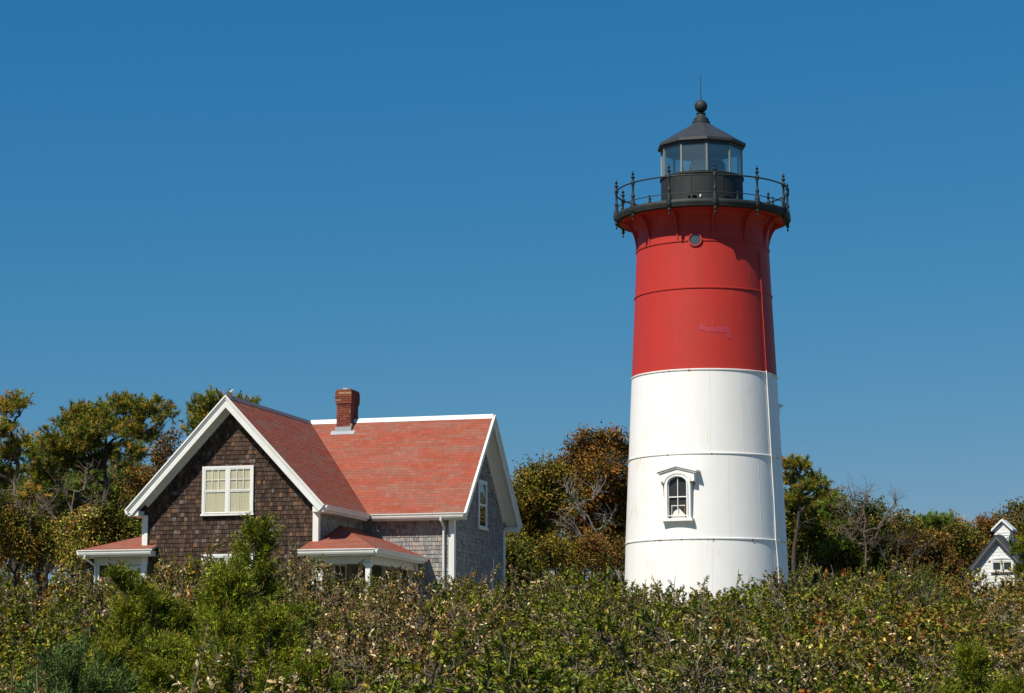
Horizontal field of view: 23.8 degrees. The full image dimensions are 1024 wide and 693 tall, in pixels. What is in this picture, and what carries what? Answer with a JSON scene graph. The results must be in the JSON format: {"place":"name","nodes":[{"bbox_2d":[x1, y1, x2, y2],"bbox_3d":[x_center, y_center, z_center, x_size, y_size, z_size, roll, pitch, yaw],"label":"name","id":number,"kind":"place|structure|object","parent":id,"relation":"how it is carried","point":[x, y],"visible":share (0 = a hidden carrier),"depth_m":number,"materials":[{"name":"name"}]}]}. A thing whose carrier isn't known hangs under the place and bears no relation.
{"place":"outdoors","nodes":[
{"label":"outdoors","id":0,"kind":"place"},
{"bbox_2d":[0,0,1023,592],"label":"sky","id":1,"kind":"structure","parent":0,"point":[408,206],"materials":[{"name":"blue"}]},
{"bbox_2d":[397,615,1023,688],"bbox_3d":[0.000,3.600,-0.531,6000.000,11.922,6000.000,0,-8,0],"label":"ground","id":2,"kind":"structure","parent":0,"point":[1003,616],"depth_m":60.81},
{"bbox_2d":[0,495,46,605],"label":"understory tree","id":3,"kind":"object","parent":2,"relation":"on","point":[15,527],"visible":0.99,"depth_m":84.67,"materials":[{"name":"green plant"}]},
{"bbox_2d":[0,388,57,593],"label":"pitch pine","id":4,"kind":"object","parent":2,"relation":"on","point":[12,448],"visible":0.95,"depth_m":88.39,"materials":[{"name":"green plant"}]},
{"bbox_2d":[0,469,62,611],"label":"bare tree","id":5,"kind":"object","parent":2,"relation":"on","point":[29,527],"visible":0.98,"depth_m":85.14,"materials":[{"name":"plant"}]},
{"bbox_2d":[0,599,65,682],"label":"leafy shrub","id":6,"kind":"object","parent":2,"relation":"on","point":[20,617],"visible":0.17,"depth_m":30.40,"materials":[{"name":"green plant"}]},
{"bbox_2d":[9,504,67,610],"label":"understory tree","id":7,"kind":"object","parent":2,"relation":"on","point":[43,531],"visible":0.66,"depth_m":85.63,"materials":[{"name":"green plant"}]},
{"bbox_2d":[0,603,94,691],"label":"leafy shrub","id":8,"kind":"object","parent":2,"relation":"on","point":[36,635],"visible":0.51,"depth_m":24.77,"materials":[{"name":"green plant"}]},
{"bbox_2d":[16,588,109,655],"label":"leafy shrub","id":9,"kind":"object","parent":2,"relation":"on","point":[74,626],"visible":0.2,"depth_m":32.12,"materials":[{"name":"green plant"}]},
{"bbox_2d":[26,555,121,628],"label":"autumn shrub","id":10,"kind":"object","parent":2,"relation":"on","point":[50,598],"visible":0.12,"depth_m":37.59,"materials":[{"name":"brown plant"}]},
{"bbox_2d":[39,499,110,584],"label":"understory tree","id":11,"kind":"object","parent":2,"relation":"on","point":[80,534],"visible":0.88,"depth_m":83.79,"materials":[{"name":"green plant"}]},
{"bbox_2d":[24,557,125,646],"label":"dry shrub","id":12,"kind":"object","parent":2,"relation":"on","point":[99,587],"visible":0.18,"depth_m":34.51,"materials":[{"name":"brown plant"}]},
{"bbox_2d":[35,460,114,598],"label":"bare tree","id":13,"kind":"object","parent":2,"relation":"on","point":[65,493],"visible":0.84,"depth_m":86.15,"materials":[{"name":"plant"}]},
{"bbox_2d":[0,626,154,692],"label":"juniper","id":14,"kind":"object","parent":2,"relation":"on","point":[63,670],"visible":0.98,"depth_m":18.47,"materials":[{"name":"green plant"}]},
{"bbox_2d":[8,429,151,590],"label":"pitch pine","id":15,"kind":"object","parent":2,"relation":"on","point":[77,486],"visible":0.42,"depth_m":96.02,"materials":[{"name":"green plant"}]},
{"bbox_2d":[15,386,184,592],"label":"pitch pine","id":16,"kind":"object","parent":2,"relation":"on","point":[80,427],"visible":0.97,"depth_m":91.22,"materials":[{"name":"green plant"}]},
{"bbox_2d":[69,495,141,568],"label":"understory tree","id":17,"kind":"object","parent":2,"relation":"on","point":[106,516],"visible":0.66,"depth_m":84.98,"materials":[{"name":"green plant"}]},
{"bbox_2d":[71,591,190,692],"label":"cedar","id":18,"kind":"object","parent":2,"relation":"on","point":[128,616],"visible":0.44,"depth_m":23.57,"materials":[{"name":"green plant"}]},
{"bbox_2d":[103,426,183,501],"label":"oak","id":19,"kind":"object","parent":2,"relation":"on","point":[158,459],"visible":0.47,"depth_m":86.25,"materials":[{"name":"green plant"}]},
{"bbox_2d":[103,547,208,611],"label":"bayberry shrub","id":20,"kind":"object","parent":2,"relation":"on","point":[157,579],"visible":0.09,"depth_m":37.14,"materials":[{"name":"green plant"}]},
{"bbox_2d":[123,649,220,692],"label":"cedar","id":21,"kind":"object","parent":2,"relation":"on","point":[159,671],"visible":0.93,"depth_m":21.11,"materials":[{"name":"green plant"}]},
{"bbox_2d":[149,532,236,636],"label":"autumn shrub","id":22,"kind":"object","parent":2,"relation":"on","point":[193,573],"visible":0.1,"depth_m":39.15,"materials":[{"name":"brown plant"}]},
{"bbox_2d":[155,533,259,615],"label":"dry shrub","id":23,"kind":"object","parent":2,"relation":"on","point":[162,577],"visible":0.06,"depth_m":36.18,"materials":[{"name":"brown plant"}]},
{"bbox_2d":[98,509,328,655],"bbox_3d":[-3.086,3.070,25.263,1.932,2.811,1.907,-6,-10,36],"label":"cedar","id":24,"kind":"object","parent":2,"relation":"on","point":[170,614],"visible":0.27,"depth_m":25.34,"materials":[{"name":"green plant"}]},
{"bbox_2d":[130,555,310,692],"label":"cedar","id":25,"kind":"object","parent":2,"relation":"on","point":[231,589],"visible":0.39,"depth_m":22.98,"materials":[{"name":"green plant"}]},
{"bbox_2d":[178,383,262,435],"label":"pitch pine","id":26,"kind":"object","parent":2,"relation":"on","point":[202,409],"visible":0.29,"depth_m":95.35,"materials":[{"name":"green plant"}]},
{"bbox_2d":[158,624,344,692],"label":"bayberry shrub","id":27,"kind":"object","parent":2,"relation":"on","point":[211,684],"visible":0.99,"depth_m":17.09,"materials":[{"name":"green plant"}]},
{"bbox_2d":[211,644,321,692],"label":"dry shrub","id":28,"kind":"object","parent":2,"relation":"on","point":[250,663],"visible":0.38,"depth_m":20.82,"materials":[{"name":"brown plant"}]},
{"bbox_2d":[246,662,303,692],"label":"cedar","id":29,"kind":"object","parent":2,"relation":"on","point":[262,681],"visible":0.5,"depth_m":18.75,"materials":[{"name":"green plant"}]},
{"bbox_2d":[199,594,357,692],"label":"cedar","id":30,"kind":"object","parent":2,"relation":"on","point":[270,625],"visible":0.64,"depth_m":22.08,"materials":[{"name":"green plant"}]},
{"bbox_2d":[76,388,522,606],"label":"keepers house","id":31,"kind":"structure","parent":2,"relation":"on","point":[347,490],"depth_m":73.58,"materials":[{"name":"brown wood"}]},
{"bbox_2d":[200,465,253,515],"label":"window","id":32,"kind":"structure","parent":31,"relation":"in","point":[229,490],"depth_m":71.84,"materials":[{"name":"white wood"}]},
{"bbox_2d":[477,479,488,530],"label":"window","id":33,"kind":"structure","parent":31,"relation":"in","point":[482,485],"depth_m":76.67,"materials":[{"name":"white wood"}]},
{"bbox_2d":[263,533,347,629],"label":"dry shrub","id":34,"kind":"object","parent":2,"relation":"on","point":[289,583],"visible":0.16,"depth_m":37.41,"materials":[{"name":"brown plant"}]},
{"bbox_2d":[263,539,354,641],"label":"bayberry shrub","id":35,"kind":"object","parent":2,"relation":"on","point":[324,566],"visible":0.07,"depth_m":38.87,"materials":[{"name":"green plant"}]},
{"bbox_2d":[275,557,381,643],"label":"dry shrub","id":36,"kind":"object","parent":2,"relation":"on","point":[329,598],"visible":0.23,"depth_m":35.84,"materials":[{"name":"brown plant"}]},
{"bbox_2d":[299,600,405,692],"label":"dry shrub","id":37,"kind":"object","parent":2,"relation":"on","point":[359,652],"visible":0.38,"depth_m":27.04,"materials":[{"name":"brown plant"}]},
{"bbox_2d":[316,589,412,682],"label":"dry shrub","id":38,"kind":"object","parent":2,"relation":"on","point":[380,613],"visible":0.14,"depth_m":34.24,"materials":[{"name":"brown plant"}]},
{"bbox_2d":[304,583,434,686],"bbox_3d":[-1.776,4.105,31.949,2.358,1.980,1.967,-1,-8,4],"label":"bayberry shrub","id":39,"kind":"object","parent":2,"relation":"on","point":[336,627],"visible":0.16,"depth_m":31.88,"materials":[{"name":"green plant"}]},
{"bbox_2d":[328,646,454,692],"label":"bayberry shrub","id":40,"kind":"object","parent":2,"relation":"on","point":[403,679],"visible":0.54,"depth_m":23.21,"materials":[{"name":"green plant"}]},
{"bbox_2d":[347,561,467,664],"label":"dry shrub","id":41,"kind":"object","parent":2,"relation":"on","point":[399,582],"visible":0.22,"depth_m":35.81,"materials":[{"name":"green plant"}]},
{"bbox_2d":[346,599,484,691],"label":"dry shrub","id":42,"kind":"object","parent":2,"relation":"on","point":[394,641],"visible":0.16,"depth_m":30.26,"materials":[{"name":"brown plant"}]},
{"bbox_2d":[341,562,498,691],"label":"dry shrub","id":43,"kind":"object","parent":2,"relation":"on","point":[419,635],"visible":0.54,"depth_m":28.79,"materials":[{"name":"green plant"}]},
{"bbox_2d":[395,576,522,683],"bbox_3d":[-0.702,4.235,34.639,2.147,1.941,1.923,4,-10,-25],"label":"leafy shrub","id":44,"kind":"object","parent":2,"relation":"on","point":[470,603],"visible":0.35,"depth_m":34.51,"materials":[{"name":"green plant"}]},
{"bbox_2d":[386,599,534,688],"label":"dry shrub","id":45,"kind":"object","parent":2,"relation":"on","point":[494,615],"visible":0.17,"depth_m":32.24,"materials":[{"name":"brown plant"}]},
{"bbox_2d":[360,613,599,692],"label":"leafy shrub","id":46,"kind":"object","parent":2,"relation":"on","point":[547,675],"visible":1,"depth_m":17.22,"materials":[{"name":"green plant"}]},
{"bbox_2d":[426,568,544,671],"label":"dry shrub","id":47,"kind":"object","parent":2,"relation":"on","point":[460,581],"visible":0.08,"depth_m":37.43,"materials":[{"name":"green plant"}]},
{"bbox_2d":[457,559,585,658],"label":"bayberry shrub","id":48,"kind":"object","parent":2,"relation":"on","point":[529,591],"visible":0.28,"depth_m":36.02,"materials":[{"name":"green plant"}]},
{"bbox_2d":[458,630,590,692],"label":"leafy shrub","id":49,"kind":"object","parent":2,"relation":"on","point":[565,653],"visible":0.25,"depth_m":25.11,"materials":[{"name":"green plant"}]},
{"bbox_2d":[505,530,556,585],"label":"understory tree","id":50,"kind":"object","parent":2,"relation":"on","point":[520,559],"visible":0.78,"depth_m":84.54,"materials":[{"name":"green plant"}]},
{"bbox_2d":[451,628,625,692],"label":"leafy shrub","id":51,"kind":"object","parent":2,"relation":"on","point":[601,679],"visible":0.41,"depth_m":19.20,"materials":[{"name":"green plant"}]},
{"bbox_2d":[465,600,616,682],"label":"leafy shrub","id":52,"kind":"object","parent":2,"relation":"on","point":[540,642],"visible":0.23,"depth_m":30.53,"materials":[{"name":"green plant"}]},
{"bbox_2d":[505,448,592,576],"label":"oak","id":53,"kind":"object","parent":2,"relation":"on","point":[536,498],"visible":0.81,"depth_m":90.87,"materials":[{"name":"green plant"}]},
{"bbox_2d":[524,528,596,583],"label":"understory tree","id":54,"kind":"object","parent":2,"relation":"on","point":[558,553],"visible":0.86,"depth_m":84.68,"materials":[{"name":"green plant"}]},
{"bbox_2d":[487,586,637,682],"bbox_3d":[0.698,4.283,34.344,2.238,1.797,2.498,6,-6,-36],"label":"leafy shrub","id":55,"kind":"object","parent":2,"relation":"on","point":[536,605],"visible":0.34,"depth_m":34.33,"materials":[{"name":"green plant"}]},
{"bbox_2d":[502,601,632,674],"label":"dry shrub","id":56,"kind":"object","parent":2,"relation":"on","point":[557,615],"visible":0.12,"depth_m":32.00,"materials":[{"name":"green plant"}]},
{"bbox_2d":[524,558,628,644],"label":"leafy shrub","id":57,"kind":"object","parent":2,"relation":"on","point":[572,570],"visible":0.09,"depth_m":38.72,"materials":[{"name":"green plant"}]},
{"bbox_2d":[542,421,629,573],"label":"oak","id":58,"kind":"object","parent":2,"relation":"on","point":[584,451],"visible":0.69,"depth_m":93.73,"materials":[{"name":"brown plant"}]},
{"bbox_2d":[516,553,656,661],"bbox_3d":[1.317,4.302,37.383,2.669,2.259,2.753,3,-10,-4],"label":"leafy shrub","id":59,"kind":"object","parent":2,"relation":"on","point":[602,591],"visible":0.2,"depth_m":37.52,"materials":[{"name":"green plant"}]},
{"bbox_2d":[552,472,623,587],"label":"bare tree","id":60,"kind":"object","parent":2,"relation":"on","point":[597,489],"visible":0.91,"depth_m":86.80,"materials":[{"name":"plant"}]},
{"bbox_2d":[570,517,625,581],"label":"understory tree","id":61,"kind":"object","parent":2,"relation":"on","point":[598,554],"visible":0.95,"depth_m":84.65,"materials":[{"name":"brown plant"}]},
{"bbox_2d":[592,569,678,671],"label":"bayberry shrub","id":62,"kind":"object","parent":2,"relation":"on","point":[639,598],"visible":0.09,"depth_m":35.67,"materials":[{"name":"green plant"}]},
{"bbox_2d":[571,583,702,674],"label":"bayberry shrub","id":63,"kind":"object","parent":2,"relation":"on","point":[625,608],"visible":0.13,"depth_m":34.32,"materials":[{"name":"green plant"}]},
{"bbox_2d":[544,581,734,692],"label":"leafy shrub","id":64,"kind":"object","parent":2,"relation":"on","point":[607,626],"visible":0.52,"depth_m":27.11,"materials":[{"name":"green plant"}]},
{"bbox_2d":[559,627,728,689],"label":"bayberry shrub","id":65,"kind":"object","parent":2,"relation":"on","point":[626,659],"visible":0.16,"depth_m":30.28,"materials":[{"name":"green plant"}]},
{"bbox_2d":[611,580,754,678],"bbox_3d":[2.141,4.084,32.633,2.479,2.040,2.275,2,-9,-13],"label":"dry shrub","id":66,"kind":"object","parent":2,"relation":"on","point":[686,622],"visible":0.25,"depth_m":32.51,"materials":[{"name":"green plant"}]},
{"bbox_2d":[613,75,790,612],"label":"lighthouse","id":67,"kind":"object","parent":2,"relation":"on","point":[705,494],"visible":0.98,"depth_m":70.89,"materials":[{"name":"white paint"}]},
{"bbox_2d":[655,464,699,523],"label":"arched window","id":68,"kind":"structure","parent":67,"relation":"in","point":[677,482],"depth_m":69.95,"materials":[{"name":"white wood"}]},
{"bbox_2d":[612,607,799,692],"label":"bayberry shrub","id":69,"kind":"object","parent":2,"relation":"on","point":[716,663],"visible":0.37,"depth_m":24.85,"materials":[{"name":"green plant"}]},
{"bbox_2d":[636,587,826,692],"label":"bayberry shrub","id":70,"kind":"object","parent":2,"relation":"on","point":[709,670],"visible":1,"depth_m":20.87,"materials":[{"name":"green plant"}]},
{"bbox_2d":[674,569,799,645],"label":"leafy shrub","id":71,"kind":"object","parent":2,"relation":"on","point":[738,596],"visible":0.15,"depth_m":36.15,"materials":[{"name":"green plant"}]},
{"bbox_2d":[709,598,825,684],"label":"leafy shrub","id":72,"kind":"object","parent":2,"relation":"on","point":[766,630],"visible":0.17,"depth_m":32.29,"materials":[{"name":"green plant"}]},
{"bbox_2d":[688,601,859,692],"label":"autumn shrub","id":73,"kind":"object","parent":2,"relation":"on","point":[806,631],"visible":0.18,"depth_m":28.75,"materials":[{"name":"green plant"}]},
{"bbox_2d":[739,552,846,636],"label":"bayberry shrub","id":74,"kind":"object","parent":2,"relation":"on","point":[804,585],"visible":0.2,"depth_m":37.69,"materials":[{"name":"green plant"}]},
{"bbox_2d":[782,453,834,589],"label":"pitch pine","id":75,"kind":"object","parent":2,"relation":"on","point":[797,495],"visible":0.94,"depth_m":93.04,"materials":[{"name":"green plant"}]},
{"bbox_2d":[784,484,840,578],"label":"oak","id":76,"kind":"object","parent":2,"relation":"on","point":[790,518],"visible":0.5,"depth_m":94.79,"materials":[{"name":"green plant"}]},
{"bbox_2d":[733,612,901,692],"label":"bayberry shrub","id":77,"kind":"object","parent":2,"relation":"on","point":[818,664],"visible":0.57,"depth_m":22.68,"materials":[{"name":"green plant"}]},
{"bbox_2d":[757,565,889,688],"bbox_3d":[4.398,4.181,34.227,1.971,2.209,2.094,-2,-9,11],"label":"autumn shrub","id":78,"kind":"object","parent":2,"relation":"on","point":[834,602],"visible":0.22,"depth_m":34.20,"materials":[{"name":"green plant"}]},
{"bbox_2d":[791,488,867,585],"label":"pitch pine","id":79,"kind":"object","parent":2,"relation":"on","point":[825,513],"visible":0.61,"depth_m":95.79,"materials":[{"name":"green plant"}]},
{"bbox_2d":[781,572,889,678],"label":"leafy shrub","id":80,"kind":"object","parent":2,"relation":"on","point":[838,589],"visible":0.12,"depth_m":35.61,"materials":[{"name":"green plant"}]},
{"bbox_2d":[771,596,951,688],"bbox_3d":[4.414,4.055,30.596,2.217,1.841,1.991,3,-9,-18],"label":"autumn shrub","id":81,"kind":"object","parent":2,"relation":"on","point":[908,627],"visible":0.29,"depth_m":30.50,"materials":[{"name":"green plant"}]},
{"bbox_2d":[776,658,954,692],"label":"leafy shrub","id":82,"kind":"object","parent":2,"relation":"on","point":[851,682],"visible":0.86,"depth_m":21.31,"materials":[{"name":"green plant"}]},
{"bbox_2d":[788,572,942,691],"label":"leafy shrub","id":83,"kind":"object","parent":2,"relation":"on","point":[879,614],"visible":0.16,"depth_m":32.16,"materials":[{"name":"green plant"}]},
{"bbox_2d":[821,474,912,576],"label":"bare tree","id":84,"kind":"object","parent":2,"relation":"on","point":[859,523],"visible":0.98,"depth_m":95.00,"materials":[{"name":"plant"}]},
{"bbox_2d":[833,492,907,584],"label":"oak","id":85,"kind":"object","parent":2,"relation":"on","point":[856,555],"visible":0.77,"depth_m":95.68,"materials":[{"name":"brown plant"}]},
{"bbox_2d":[823,567,938,640],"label":"autumn shrub","id":86,"kind":"object","parent":2,"relation":"on","point":[878,589],"visible":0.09,"depth_m":38.75,"materials":[{"name":"green plant"}]},
{"bbox_2d":[812,606,989,692],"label":"bayberry shrub","id":87,"kind":"object","parent":2,"relation":"on","point":[905,650],"visible":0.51,"depth_m":23.16,"materials":[{"name":"green plant"}]},
{"bbox_2d":[866,525,939,580],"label":"bare tree","id":88,"kind":"object","parent":2,"relation":"on","point":[913,554],"visible":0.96,"depth_m":91.77,"materials":[{"name":"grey plant"}]},
{"bbox_2d":[872,505,941,584],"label":"oak","id":89,"kind":"object","parent":2,"relation":"on","point":[901,517],"visible":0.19,"depth_m":98.86,"materials":[{"name":"green plant"}]},
{"bbox_2d":[863,558,961,642],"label":"bayberry shrub","id":90,"kind":"object","parent":2,"relation":"on","point":[918,590],"visible":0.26,"depth_m":37.52,"materials":[{"name":"green plant"}]},
{"bbox_2d":[852,587,985,661],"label":"autumn shrub","id":91,"kind":"object","parent":2,"relation":"on","point":[949,612],"visible":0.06,"depth_m":34.32,"materials":[{"name":"green plant"}]},
{"bbox_2d":[884,524,968,589],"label":"oak","id":92,"kind":"object","parent":2,"relation":"on","point":[928,558],"visible":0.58,"depth_m":95.63,"materials":[{"name":"green plant"}]},
{"bbox_2d":[888,554,969,614],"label":"leafy shrub","id":93,"kind":"object","parent":2,"relation":"on","point":[927,572],"visible":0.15,"depth_m":88.57,"materials":[{"name":"green plant"}]},
{"bbox_2d":[906,508,969,530],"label":"pitch pine","id":94,"kind":"object","parent":2,"relation":"on","point":[930,519],"visible":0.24,"depth_m":103.72,"materials":[{"name":"green plant"}]},
{"bbox_2d":[858,591,1019,686],"bbox_3d":[5.340,4.019,30.422,2.246,1.926,2.009,-6,-11,37],"label":"autumn shrub","id":95,"kind":"object","parent":2,"relation":"on","point":[950,628],"visible":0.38,"depth_m":30.18,"materials":[{"name":"green plant"}]},
{"bbox_2d":[880,585,1007,662],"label":"leafy shrub","id":96,"kind":"object","parent":2,"relation":"on","point":[964,608],"visible":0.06,"depth_m":35.99,"materials":[{"name":"green plant"}]},
{"bbox_2d":[929,513,990,578],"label":"oak","id":97,"kind":"object","parent":2,"relation":"on","point":[972,544],"visible":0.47,"depth_m":100.74,"materials":[{"name":"green plant"}]},
{"bbox_2d":[927,559,1000,615],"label":"autumn shrub","id":98,"kind":"object","parent":2,"relation":"on","point":[961,583],"visible":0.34,"depth_m":90.89,"materials":[{"name":"green plant"}]},
{"bbox_2d":[921,634,1023,692],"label":"cedar","id":99,"kind":"object","parent":2,"relation":"on","point":[972,663],"visible":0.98,"depth_m":21.99,"materials":[{"name":"green plant"}]},
{"bbox_2d":[931,636,1023,688],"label":"bayberry shrub","id":100,"kind":"object","parent":2,"relation":"on","point":[1012,665],"visible":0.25,"depth_m":28.07,"materials":[{"name":"green plant"}]},
{"bbox_2d":[952,512,1017,560],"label":"oak","id":101,"kind":"object","parent":2,"relation":"on","point":[986,525],"visible":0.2,"depth_m":103.76,"materials":[{"name":"green plant"}]},
{"bbox_2d":[950,519,1023,607],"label":"white cottage","id":102,"kind":"structure","parent":2,"relation":"on","point":[996,549],"depth_m":95.86,"materials":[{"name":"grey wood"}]},
{"bbox_2d":[961,579,1023,666],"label":"bayberry shrub","id":103,"kind":"object","parent":2,"relation":"on","point":[994,617],"visible":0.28,"depth_m":37.38,"materials":[{"name":"green plant"}]},
{"bbox_2d":[975,559,1023,615],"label":"bayberry shrub","id":104,"kind":"object","parent":2,"relation":"on","point":[1019,584],"visible":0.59,"depth_m":88.82,"materials":[{"name":"green plant"}]},
{"bbox_2d":[985,496,1023,533],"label":"oak","id":105,"kind":"object","parent":2,"relation":"on","point":[1018,510],"visible":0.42,"depth_m":112.00,"materials":[{"name":"green plant"}]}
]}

